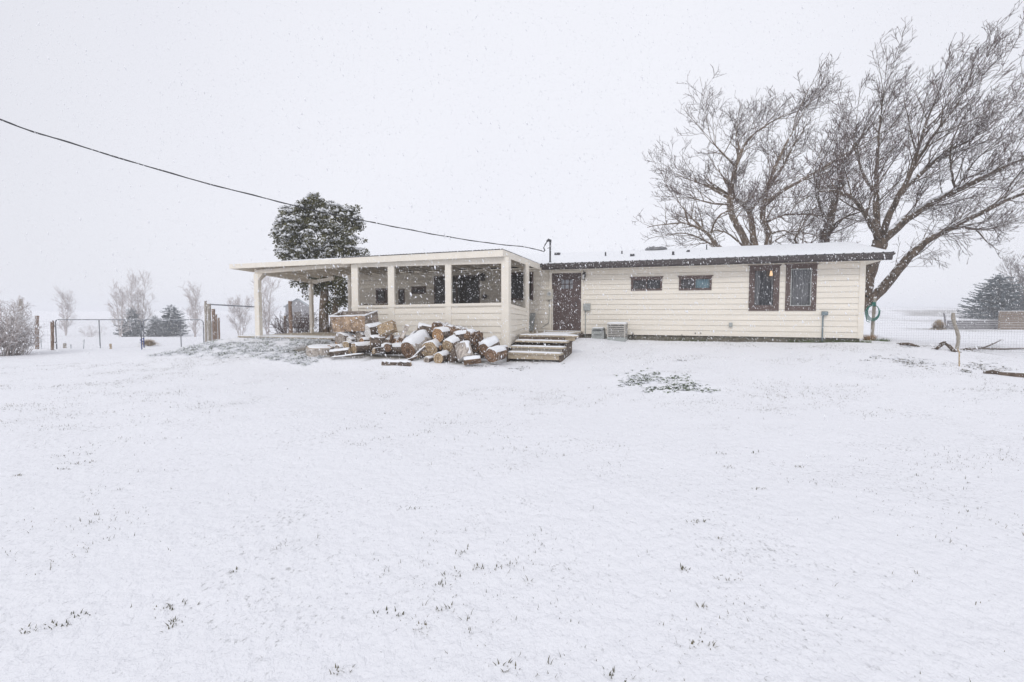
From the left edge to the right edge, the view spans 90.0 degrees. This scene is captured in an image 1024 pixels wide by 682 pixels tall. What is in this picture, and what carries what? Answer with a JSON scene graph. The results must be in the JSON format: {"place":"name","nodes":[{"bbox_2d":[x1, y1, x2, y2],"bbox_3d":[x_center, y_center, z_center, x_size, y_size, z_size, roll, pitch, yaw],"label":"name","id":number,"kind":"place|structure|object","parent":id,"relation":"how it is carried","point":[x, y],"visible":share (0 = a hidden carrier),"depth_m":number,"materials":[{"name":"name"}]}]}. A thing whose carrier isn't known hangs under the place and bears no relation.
{"place":"outdoors","nodes":[
{"label":"outdoors","id":0,"kind":"place"},
{"bbox_2d":[142,339,159,345],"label":"ornamental grass","id":1,"kind":"object","parent":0,"point":[149,342],"depth_m":23.95,"materials":[{"name":"plant"}]},
{"bbox_2d":[0,307,1023,681],"bbox_3d":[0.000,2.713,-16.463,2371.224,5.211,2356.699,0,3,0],"label":"ground","id":2,"kind":"structure","parent":0,"point":[300,603],"depth_m":4.16,"materials":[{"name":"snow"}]},
{"bbox_2d":[19,298,24,353],"bbox_3d":[-19.167,-0.525,20.008,0.224,2.311,0.149,1,4,22],"label":"fence post","id":3,"kind":"object","parent":2,"relation":"on","point":[20,300],"visible":0.3,"depth_m":19.93,"materials":[{"name":"grey wood"}]},
{"bbox_2d":[0,320,45,355],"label":"shrub","id":4,"kind":"object","parent":2,"relation":"on","point":[20,345],"visible":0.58,"depth_m":19.39,"materials":[{"name":"plant"}]},
{"bbox_2d":[0,291,48,355],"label":"shrub","id":5,"kind":"object","parent":2,"relation":"on","point":[18,322],"visible":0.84,"depth_m":19.03,"materials":[{"name":"plant"}]},
{"bbox_2d":[35,315,38,348],"bbox_3d":[-20.418,-0.318,22.021,0.209,1.594,0.150,0,3,0],"label":"fence post","id":6,"kind":"object","parent":2,"relation":"on","point":[37,318],"visible":0.56,"depth_m":21.97,"materials":[{"name":"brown wood"}]},
{"bbox_2d":[50,320,53,349],"bbox_3d":[-19.417,-0.192,21.628,0.191,1.406,0.133,0,3,0],"label":"fence post","id":7,"kind":"object","parent":2,"relation":"on","point":[52,335],"visible":0.77,"depth_m":21.59,"materials":[{"name":"brown wood"}]},
{"bbox_2d":[48,286,78,335],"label":"bare tree","id":8,"kind":"object","parent":2,"relation":"on","point":[68,308],"visible":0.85,"depth_m":89.84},
{"bbox_2d":[78,325,107,336],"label":"shrub","id":9,"kind":"object","parent":2,"relation":"on","point":[92,333],"visible":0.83,"depth_m":75.29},
{"bbox_2d":[54,319,142,349],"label":"pipe gate","id":10,"kind":"structure","parent":2,"relation":"on","point":[56,333],"depth_m":21.50,"materials":[{"name":"metal"}]},
{"bbox_2d":[104,279,133,336],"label":"bare tree","id":11,"kind":"object","parent":2,"relation":"on","point":[122,304],"visible":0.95,"depth_m":69.78,"materials":[{"name":"plant"}]},
{"bbox_2d":[113,307,148,336],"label":"evergreen tree","id":12,"kind":"object","parent":2,"relation":"on","point":[128,333],"visible":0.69,"depth_m":83.48,"materials":[{"name":"green plant"}]},
{"bbox_2d":[124,268,156,326],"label":"bare tree","id":13,"kind":"object","parent":2,"relation":"on","point":[140,309],"visible":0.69,"depth_m":87.85,"materials":[{"name":"plant"}]},
{"bbox_2d":[145,316,167,336],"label":"evergreen tree","id":14,"kind":"object","parent":2,"relation":"on","point":[154,332],"visible":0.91,"depth_m":85.69,"materials":[{"name":"green plant"}]},
{"bbox_2d":[142,319,204,347],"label":"pipe gate","id":15,"kind":"structure","parent":2,"relation":"on","point":[144,343],"depth_m":21.50,"materials":[{"name":"metal"}]},
{"bbox_2d":[158,305,190,336],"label":"evergreen tree","id":16,"kind":"object","parent":2,"relation":"on","point":[172,329],"visible":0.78,"depth_m":87.57,"materials":[{"name":"green plant"}]},
{"bbox_2d":[181,280,204,336],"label":"bare tree","id":17,"kind":"object","parent":2,"relation":"on","point":[191,309],"visible":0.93,"depth_m":69.68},
{"bbox_2d":[226,294,253,335],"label":"bare tree","id":18,"kind":"object","parent":2,"relation":"on","point":[236,310],"visible":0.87,"depth_m":74.75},
{"bbox_2d":[204,300,292,341],"bbox_3d":[-11.627,-0.676,22.919,3.167,2.242,6.699,-2,4,-26],"label":"dog run fence","id":19,"kind":"object","parent":2,"relation":"on","point":[209,333],"visible":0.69,"depth_m":20.59,"materials":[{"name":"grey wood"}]},
{"bbox_2d":[148,337,351,364],"bbox_3d":[-7.925,0.227,15.761,6.660,0.600,2.825,1,4,19],"label":"ground cover","id":20,"kind":"object","parent":2,"relation":"on","point":[189,347],"visible":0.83,"depth_m":15.55,"materials":[{"name":"grey plant"}]},
{"bbox_2d":[249,276,281,333],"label":"bare tree","id":21,"kind":"object","parent":2,"relation":"on","point":[265,315],"visible":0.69,"depth_m":79.61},
{"bbox_2d":[238,332,336,340],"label":"deck","id":22,"kind":"structure","parent":2,"relation":"on","point":[314,335],"depth_m":17.33,"materials":[{"name":"grey wood"}]},
{"bbox_2d":[283,298,308,327],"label":"farm shed","id":23,"kind":"structure","parent":2,"relation":"on","point":[297,307],"depth_m":122.91,"materials":[{"name":"grey wood"}]},
{"bbox_2d":[294,312,300,326],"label":"door","id":24,"kind":"structure","parent":23,"relation":"in","point":[296,313],"depth_m":122.93,"materials":[{"name":"brown wood"}]},
{"bbox_2d":[269,311,326,333],"bbox_3d":[-9.710,-0.711,23.015,2.429,1.524,2.289,-3,5,-44],"label":"shrub","id":25,"kind":"object","parent":2,"relation":"on","point":[305,328],"visible":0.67,"depth_m":22.72,"materials":[{"name":"plant"}]},
{"bbox_2d":[268,192,369,331],"bbox_3d":[-8.681,-3.436,23.248,4.790,6.688,2.835,1,4,23],"label":"evergreen tree","id":26,"kind":"object","parent":2,"relation":"on","point":[301,249],"visible":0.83,"depth_m":22.90,"materials":[{"name":"green plant"}]},
{"bbox_2d":[306,344,333,356],"bbox_3d":[-5.422,0.289,14.562,0.818,0.353,0.786,-2,10,-29],"label":"stump","id":27,"kind":"object","parent":2,"relation":"on","point":[321,347],"visible":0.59,"depth_m":14.23,"materials":[{"name":"brown wood"}]},
{"bbox_2d":[334,344,343,348],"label":"firewood log","id":28,"kind":"object","parent":2,"relation":"on","point":[337,346],"visible":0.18,"depth_m":14.41,"materials":[{"name":"brown wood"}]},
{"bbox_2d":[342,341,354,348],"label":"firewood log","id":29,"kind":"object","parent":28,"relation":"on","point":[346,343],"visible":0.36,"depth_m":14.49,"materials":[{"name":"brown wood"}]},
{"bbox_2d":[346,336,355,341],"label":"firewood log","id":30,"kind":"object","parent":29,"relation":"on","point":[352,338],"visible":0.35,"depth_m":14.70,"materials":[{"name":"brown wood"}]},
{"bbox_2d":[329,347,350,355],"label":"firewood log","id":31,"kind":"object","parent":2,"relation":"on","point":[341,351],"visible":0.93,"depth_m":14.04,"materials":[{"name":"brown wood"}]},
{"bbox_2d":[331,353,362,357],"bbox_3d":[-4.444,0.385,13.787,0.921,0.060,0.103,-7,2,11],"label":"bark slab","id":32,"kind":"object","parent":2,"relation":"on","point":[353,354],"depth_m":13.73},
{"bbox_2d":[351,341,371,352],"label":"firewood log","id":33,"kind":"object","parent":2,"relation":"on","point":[359,348],"visible":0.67,"depth_m":14.20,"materials":[{"name":"brown wood"}]},
{"bbox_2d":[372,346,385,353],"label":"firewood log","id":34,"kind":"object","parent":2,"relation":"on","point":[377,350],"visible":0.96,"depth_m":13.87,"materials":[{"name":"brown wood"}]},
{"bbox_2d":[229,249,542,359],"bbox_3d":[-4.194,-1.106,17.576,10.111,3.249,3.980,1,4,20],"label":"covered porch","id":35,"kind":"object","parent":2,"relation":"on","point":[459,313],"visible":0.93,"depth_m":15.34,"materials":[{"name":"wood"}]},
{"bbox_2d":[529,313,534,330],"bbox_3d":[0.687,-0.659,17.739,0.190,0.620,0.280,1,4,20],"label":"leaning board","id":36,"kind":"object","parent":35,"relation":"on","point":[531,324],"visible":0.86,"depth_m":17.73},
{"bbox_2d":[381,342,401,354],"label":"firewood log","id":37,"kind":"object","parent":2,"relation":"on","point":[396,347],"visible":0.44,"depth_m":14.12,"materials":[{"name":"brown wood"}]},
{"bbox_2d":[370,335,389,350],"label":"firewood log","id":38,"kind":"object","parent":37,"relation":"on","point":[374,339],"visible":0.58,"depth_m":14.14,"materials":[{"name":"brown wood"}]},
{"bbox_2d":[377,320,397,336],"bbox_3d":[-3.466,-0.348,14.237,0.487,0.353,0.222,-21,-23,14],"label":"split log","id":39,"kind":"object","parent":38,"relation":"on","point":[390,325],"visible":0.95,"depth_m":14.15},
{"bbox_2d":[384,343,391,351],"bbox_3d":[-3.393,0.156,14.221,0.217,0.245,0.464,0,7,3],"label":"firewood piece","id":40,"kind":"object","parent":37,"relation":"on","point":[387,347],"visible":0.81,"depth_m":13.99,"materials":[{"name":"brown wood"}]},
{"bbox_2d":[393,335,408,342],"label":"firewood log","id":41,"kind":"object","parent":37,"relation":"on","point":[394,338],"visible":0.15,"depth_m":14.26,"materials":[{"name":"brown wood"}]},
{"bbox_2d":[381,359,411,365],"bbox_3d":[-2.920,0.609,12.937,0.858,0.283,0.070,0,3,20],"label":"bark slab","id":42,"kind":"object","parent":2,"relation":"on","point":[401,362],"depth_m":12.90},
{"bbox_2d":[401,329,430,357],"bbox_3d":[-2.588,0.078,13.896,0.491,0.608,0.780,2,25,28],"label":"firewood log","id":43,"kind":"object","parent":2,"relation":"on","point":[409,349],"visible":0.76,"depth_m":13.64,"materials":[{"name":"brown wood"}]},
{"bbox_2d":[410,346,425,360],"bbox_3d":[-2.439,0.336,13.196,0.561,0.090,0.084,-44,14,-11],"label":"branch","id":44,"kind":"object","parent":2,"relation":"on","point":[423,348],"visible":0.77,"depth_m":13.18,"materials":[{"name":"brown plant"}]},
{"bbox_2d":[423,355,433,362],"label":"firewood log","id":45,"kind":"object","parent":2,"relation":"on","point":[427,360],"visible":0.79,"depth_m":12.99,"materials":[{"name":"brown wood"}]},
{"bbox_2d":[421,339,441,356],"bbox_3d":[-2.091,0.177,13.669,0.468,0.463,0.614,1,7,14],"label":"firewood log","id":46,"kind":"object","parent":2,"relation":"on","point":[432,348],"visible":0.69,"depth_m":13.38,"materials":[{"name":"brown wood"}]},
{"bbox_2d":[432,327,449,341],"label":"firewood log","id":47,"kind":"object","parent":46,"relation":"on","point":[444,331],"visible":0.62,"depth_m":13.66,"materials":[{"name":"brown wood"}]},
{"bbox_2d":[434,350,449,362],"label":"firewood log","id":48,"kind":"object","parent":2,"relation":"on","point":[440,356],"visible":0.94,"depth_m":12.92,"materials":[{"name":"brown wood"}]},
{"bbox_2d":[447,348,457,361],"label":"firewood log","id":49,"kind":"object","parent":2,"relation":"on","point":[453,354],"visible":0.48,"depth_m":13.03,"materials":[{"name":"brown wood"}]},
{"bbox_2d":[455,340,472,361],"bbox_3d":[-1.202,0.257,12.927,0.426,0.432,0.466,-2,-23,-36],"label":"firewood log","id":50,"kind":"object","parent":2,"relation":"on","point":[464,350],"visible":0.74,"depth_m":12.75,"materials":[{"name":"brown wood"}]},
{"bbox_2d":[464,355,480,364],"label":"firewood log","id":51,"kind":"object","parent":2,"relation":"on","point":[470,360],"visible":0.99,"depth_m":12.47,"materials":[{"name":"brown wood"}]},
{"bbox_2d":[485,345,506,362],"bbox_3d":[-0.407,0.316,12.993,0.373,0.384,0.513,2,9,31],"label":"firewood log","id":52,"kind":"object","parent":2,"relation":"on","point":[492,357],"visible":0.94,"depth_m":12.81,"materials":[{"name":"brown wood"}]},
{"bbox_2d":[478,335,499,355],"bbox_3d":[-0.584,0.112,13.246,0.350,0.405,0.527,2,18,34],"label":"firewood log","id":53,"kind":"object","parent":52,"relation":"on","point":[486,343],"visible":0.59,"depth_m":13.09,"materials":[{"name":"brown wood"}]},
{"bbox_2d":[507,332,583,362],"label":"wooden steps","id":54,"kind":"structure","parent":2,"relation":"on","point":[557,350],"depth_m":14.15,"materials":[{"name":"brown wood"}]},
{"bbox_2d":[545,330,581,331],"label":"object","id":55,"kind":"object","parent":54,"relation":"on","point":[562,331],"depth_m":17.09,"materials":[{"name":"white wood"}]},
{"bbox_2d":[591,327,605,338],"bbox_3d":[2.824,-0.234,16.693,0.420,0.451,0.362,1,4,20],"label":"utility box","id":56,"kind":"object","parent":2,"relation":"on","point":[599,332],"visible":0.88,"depth_m":16.55,"materials":[{"name":"metal"}]},
{"bbox_2d":[334,239,895,341],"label":"house","id":57,"kind":"structure","parent":2,"relation":"on","point":[604,276],"depth_m":16.18,"materials":[{"name":"wood"}]},
{"bbox_2d":[0,119,543,251],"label":"power cable","id":58,"kind":"object","parent":57,"relation":"attached to","point":[243,192],"visible":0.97,"depth_m":12.10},
{"bbox_2d":[376,288,386,302],"bbox_3d":[-5.093,-1.762,20.020,0.519,0.585,0.062,1,4,20],"label":"window","id":59,"kind":"structure","parent":57,"relation":"in","point":[377,289],"depth_m":19.99,"materials":[{"name":"black glass"}]},
{"bbox_2d":[398,289,404,303],"bbox_3d":[-4.244,-1.708,19.706,0.274,0.576,0.062,1,4,20],"label":"window","id":60,"kind":"structure","parent":57,"relation":"in","point":[398,289],"depth_m":19.69,"materials":[{"name":"black glass"}]},
{"bbox_2d":[411,286,425,293],"bbox_3d":[-3.544,-1.929,19.419,0.660,0.282,0.088,1,4,20],"label":"window","id":61,"kind":"structure","parent":57,"relation":"in","point":[412,287],"depth_m":19.41,"materials":[{"name":"black glass"}]},
{"bbox_2d":[434,275,479,303],"bbox_3d":[-2.037,-1.412,18.907,1.874,2.003,0.050,1,4,20],"label":"sliding door","id":62,"kind":"structure","parent":57,"relation":"in","point":[456,276],"depth_m":18.85,"materials":[{"name":"black glass"}]},
{"bbox_2d":[511,272,533,299],"bbox_3d":[0.278,-1.920,18.008,1.006,0.980,0.062,1,4,20],"label":"window","id":63,"kind":"structure","parent":57,"relation":"in","point":[520,273],"depth_m":17.85,"materials":[{"name":"black glass"}]},
{"bbox_2d":[552,273,580,330],"bbox_3d":[1.855,-1.305,17.445,1.027,2.008,0.128,1,4,20],"label":"door","id":64,"kind":"structure","parent":57,"relation":"in","point":[560,316],"depth_m":17.45,"materials":[{"name":"wood"}]},
{"bbox_2d":[630,276,663,290],"bbox_3d":[4.345,-1.853,16.527,1.069,0.444,0.173,1,4,20],"label":"window","id":65,"kind":"structure","parent":57,"relation":"in","point":[638,286],"depth_m":16.53,"materials":[{"name":"grey glass"}]},
{"bbox_2d":[678,275,712,289],"bbox_3d":[5.726,-1.816,16.004,1.060,0.453,0.153,1,4,20],"label":"window","id":66,"kind":"structure","parent":57,"relation":"in","point":[706,280],"depth_m":16.00,"materials":[{"name":"grey glass"}]},
{"bbox_2d":[748,264,781,310],"bbox_3d":[7.573,-1.595,15.409,0.916,1.367,0.303,1,4,20],"label":"window","id":67,"kind":"structure","parent":57,"relation":"in","point":[754,273],"depth_m":15.40,"materials":[{"name":"black glass"}]},
{"bbox_2d":[785,263,818,310],"bbox_3d":[8.460,-1.576,15.009,0.898,1.377,0.173,1,4,20],"label":"window","id":68,"kind":"structure","parent":57,"relation":"in","point":[803,300],"depth_m":15.03,"materials":[{"name":"black glass"}]},
{"bbox_2d":[607,322,627,341],"bbox_3d":[3.364,-0.307,16.339,0.594,0.613,0.560,1,4,20],"label":"air conditioner","id":69,"kind":"object","parent":2,"relation":"on","point":[620,327],"visible":0.96,"depth_m":16.10,"materials":[{"name":"metal"}]},
{"bbox_2d":[615,368,720,392],"bbox_3d":[3.038,0.783,10.855,1.790,0.249,2.951,0,3,0],"label":"ground cover","id":70,"kind":"object","parent":2,"relation":"on","point":[668,385],"visible":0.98,"depth_m":10.30,"materials":[{"name":"green plant"}]},
{"bbox_2d":[471,341,1016,372],"bbox_3d":[14.772,0.293,17.362,33.372,0.833,7.806,-2,4,-28],"label":"ground cover","id":71,"kind":"object","parent":2,"relation":"on","point":[975,365],"visible":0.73,"depth_m":11.68,"materials":[{"name":"brown plant"}]},
{"bbox_2d":[666,338,871,342],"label":"grass","id":72,"kind":"structure","parent":2,"relation":"on","point":[803,341],"depth_m":14.80,"materials":[{"name":"brown plant"}]},
{"bbox_2d":[632,53,954,247],"bbox_3d":[13.305,-7.389,25.883,15.082,14.662,7.562,0,3,0],"label":"bare tree","id":73,"kind":"object","parent":2,"relation":"on","point":[728,195],"visible":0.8,"depth_m":25.55,"materials":[{"name":"brown plant"}]},
{"bbox_2d":[760,70,942,243],"bbox_3d":[15.651,-6.696,24.730,7.683,13.254,6.973,0,3,0],"label":"bare tree","id":74,"kind":"object","parent":2,"relation":"on","point":[833,204],"visible":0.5,"depth_m":24.59,"materials":[{"name":"brown plant"}]},
{"bbox_2d":[863,334,875,340],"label":"dry plant","id":75,"kind":"object","parent":2,"relation":"on","point":[868,337],"visible":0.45,"depth_m":16.16,"materials":[{"name":"orange plant"}]},
{"bbox_2d":[870,297,875,338],"bbox_3d":[12.405,-0.721,17.591,0.159,1.569,0.113,0,3,0],"label":"fence post","id":76,"kind":"object","parent":2,"relation":"on","point":[873,316],"visible":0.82,"depth_m":17.55,"materials":[{"name":"grey wood"}]},
{"bbox_2d":[865,302,880,321],"bbox_3d":[12.265,-0.982,17.489,0.516,0.696,0.256,0,3,0],"label":"garden hose","id":77,"kind":"object","parent":76,"relation":"hanging from","point":[868,307],"visible":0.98,"depth_m":17.40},
{"bbox_2d":[734,0,1023,311],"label":"bare tree","id":78,"kind":"object","parent":2,"relation":"on","point":[908,256],"visible":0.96,"depth_m":18.13,"materials":[{"name":"brown plant"}]},
{"bbox_2d":[869,338,892,341],"bbox_3d":[11.250,-0.042,15.625,0.730,0.131,0.427,0,3,0],"label":"grass tuft","id":79,"kind":"object","parent":2,"relation":"on","point":[883,339],"visible":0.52,"depth_m":15.59,"materials":[{"name":"brown plant"}]},
{"bbox_2d":[896,343,918,346],"bbox_3d":[10.440,0.093,13.477,0.301,0.104,0.471,-2,4,-33],"label":"fallen branch","id":80,"kind":"object","parent":2,"relation":"on","point":[911,344],"visible":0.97,"depth_m":13.46,"materials":[{"name":"brown wood"}]},
{"bbox_2d":[932,341,961,352],"bbox_3d":[10.913,0.144,12.836,0.580,0.258,0.525,3,5,44],"label":"fallen branch","id":81,"kind":"object","parent":2,"relation":"on","point":[949,346],"visible":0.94,"depth_m":12.87,"materials":[{"name":"brown wood"}]},
{"bbox_2d":[875,306,1023,351],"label":"wire fence","id":82,"kind":"object","parent":2,"relation":"on","point":[894,325],"visible":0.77,"depth_m":17.24,"materials":[{"name":"grey metal"}]},
{"bbox_2d":[951,312,960,348],"bbox_3d":[14.134,-0.256,16.314,0.275,1.351,0.163,0,3,0],"label":"fence post","id":83,"kind":"object","parent":2,"relation":"on","point":[956,329],"visible":0.88,"depth_m":16.28,"materials":[{"name":"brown wood"}]},
{"bbox_2d":[957,348,959,365],"bbox_3d":[9.720,0.406,11.148,0.078,0.490,0.032,1,4,20],"label":"stake","id":84,"kind":"object","parent":2,"relation":"on","point":[958,357],"visible":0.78,"depth_m":11.14,"materials":[{"name":"wood"}]},
{"bbox_2d":[947,320,997,328],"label":"board fence","id":85,"kind":"object","parent":2,"relation":"on","point":[968,324],"visible":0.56,"depth_m":46.17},
{"bbox_2d":[957,273,1023,319],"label":"spruce tree","id":86,"kind":"object","parent":2,"relation":"on","point":[1004,291],"visible":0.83,"depth_m":77.12,"materials":[{"name":"green plant"}]},
{"bbox_2d":[961,348,1023,350],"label":"fallen branch","id":87,"kind":"object","parent":2,"relation":"on","point":[971,349],"visible":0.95,"depth_m":19.31,"materials":[{"name":"brown wood"}]},
{"bbox_2d":[983,370,1023,377],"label":"landscape timber","id":88,"kind":"object","parent":2,"relation":"on","point":[1013,374],"visible":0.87,"depth_m":10.30,"materials":[{"name":"brown wood"}]},
{"bbox_2d":[996,253,1023,303],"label":"bare tree","id":89,"kind":"object","parent":2,"relation":"on","point":[1017,272],"visible":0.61,"depth_m":84.69,"materials":[{"name":"plant"}]},
{"bbox_2d":[998,311,1023,329],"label":"board fence","id":90,"kind":"object","parent":2,"relation":"on","point":[1017,317],"visible":0.81,"depth_m":44.95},
{"bbox_3d":[-4.702,0.113,14.943,0.464,0.250,0.218,-6,6,-28],"label":"firewood piece","id":91,"kind":"object","parent":2,"relation":"on","visible":0},
{"bbox_2d":[335,332,352,343],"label":"firewood log","id":92,"kind":"object","parent":91,"relation":"on","point":[340,337],"visible":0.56,"depth_m":14.73,"materials":[{"name":"brown wood"}]},
{"bbox_2d":[329,310,378,331],"bbox_3d":[-4.716,-0.585,14.961,1.432,0.641,0.806,2,4,26],"label":"wooden box","id":93,"kind":"object","parent":92,"relation":"on","point":[340,320],"visible":0.98,"depth_m":14.75,"materials":[{"name":"wood"}]},
{"bbox_3d":[-4.146,0.148,14.974,0.464,0.308,0.280,-12,10,-36],"label":"firewood piece","id":94,"kind":"object","parent":2,"relation":"on","visible":0},
{"bbox_2d":[355,331,364,341],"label":"firewood log","id":95,"kind":"object","parent":94,"relation":"on","point":[358,335],"visible":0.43,"depth_m":14.79,"materials":[{"name":"brown wood"}]},
{"bbox_3d":[-1.186,0.273,13.638,0.315,0.340,0.464,2,8,29],"label":"firewood piece","id":96,"kind":"object","parent":2,"relation":"on","visible":0},
{"bbox_2d":[442,334,459,351],"bbox_3d":[-1.503,0.034,13.524,0.392,0.400,0.617,2,20,36],"label":"firewood log","id":97,"kind":"object","parent":96,"relation":"on","point":[447,342],"visible":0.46,"depth_m":13.30,"materials":[{"name":"brown wood"}]},
{"bbox_2d":[454,328,473,340],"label":"firewood log","id":98,"kind":"object","parent":97,"relation":"on","point":[459,334],"visible":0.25,"depth_m":13.46,"materials":[{"name":"brown wood"}]},
{"bbox_3d":[-0.714,0.261,13.676,0.137,0.145,0.464,0,10,-3],"label":"firewood piece","id":99,"kind":"object","parent":2,"relation":"on","visible":0},
{"bbox_2d":[471,342,479,351],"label":"firewood log","id":100,"kind":"object","parent":99,"relation":"on","point":[474,349],"visible":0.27,"depth_m":13.56,"materials":[{"name":"brown wood"}]},
{"bbox_2d":[431,321,483,346],"bbox_3d":[-1.497,-0.195,13.918,1.522,0.478,0.540,14,11,35],"label":"firewood log","id":101,"kind":"object","parent":100,"relation":"on","point":[478,336],"visible":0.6,"depth_m":13.58,"materials":[{"name":"brown wood"}]},
{"bbox_2d":[0,0,1023,543],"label":"falling snow","id":102,"kind":"structure","parent":0,"point":[494,210],"depth_m":8.57,"materials":[{"name":"snow"}]},
{"bbox_2d":[0,0,1023,310],"label":"sky","id":103,"kind":"structure","parent":0,"point":[656,26],"materials":[{"name":"white"}]},
{"bbox_2d":[928,319,947,329],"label":"ornamental grass","id":104,"kind":"object","parent":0,"point":[939,327],"depth_m":44.34,"materials":[{"name":"plant"}]},
{"bbox_3d":[-2.305,-0.047,14.216,0.141,0.172,0.434,1,4,18],"label":"firewood piece","id":105,"kind":"object","parent":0,"visible":0},
{"bbox_2d":[417,322,432,336],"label":"firewood log","id":106,"kind":"object","parent":105,"relation":"on","point":[426,327],"visible":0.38,"depth_m":14.14,"materials":[{"name":"brown wood"}]},
{"bbox_3d":[-3.217,0.284,14.637,0.275,0.160,0.464,0,-1,-3],"label":"firewood piece","id":107,"kind":"object","parent":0,"visible":0},
{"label":"firewood log","id":108,"kind":"object","parent":107,"relation":"on","visible":0},
{"bbox_2d":[399,324,409,338],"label":"split log","id":109,"kind":"object","parent":108,"relation":"on","point":[405,330],"visible":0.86,"depth_m":14.12,"materials":[{"name":"brown wood"}]},
{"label":"firewood log","id":110,"kind":"object","parent":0,"visible":0},
{"bbox_2d":[359,337,369,341],"bbox_3d":[-4.157,-0.051,14.697,0.199,0.139,0.434,2,3,32],"label":"firewood piece","id":111,"kind":"object","parent":110,"relation":"on","point":[361,339],"visible":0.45,"depth_m":14.54,"materials":[{"name":"brown wood"}]},
{"bbox_2d":[364,322,380,338],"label":"firewood log","id":112,"kind":"object","parent":111,"relation":"on","point":[371,329],"visible":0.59,"depth_m":14.61,"materials":[{"name":"brown wood"}]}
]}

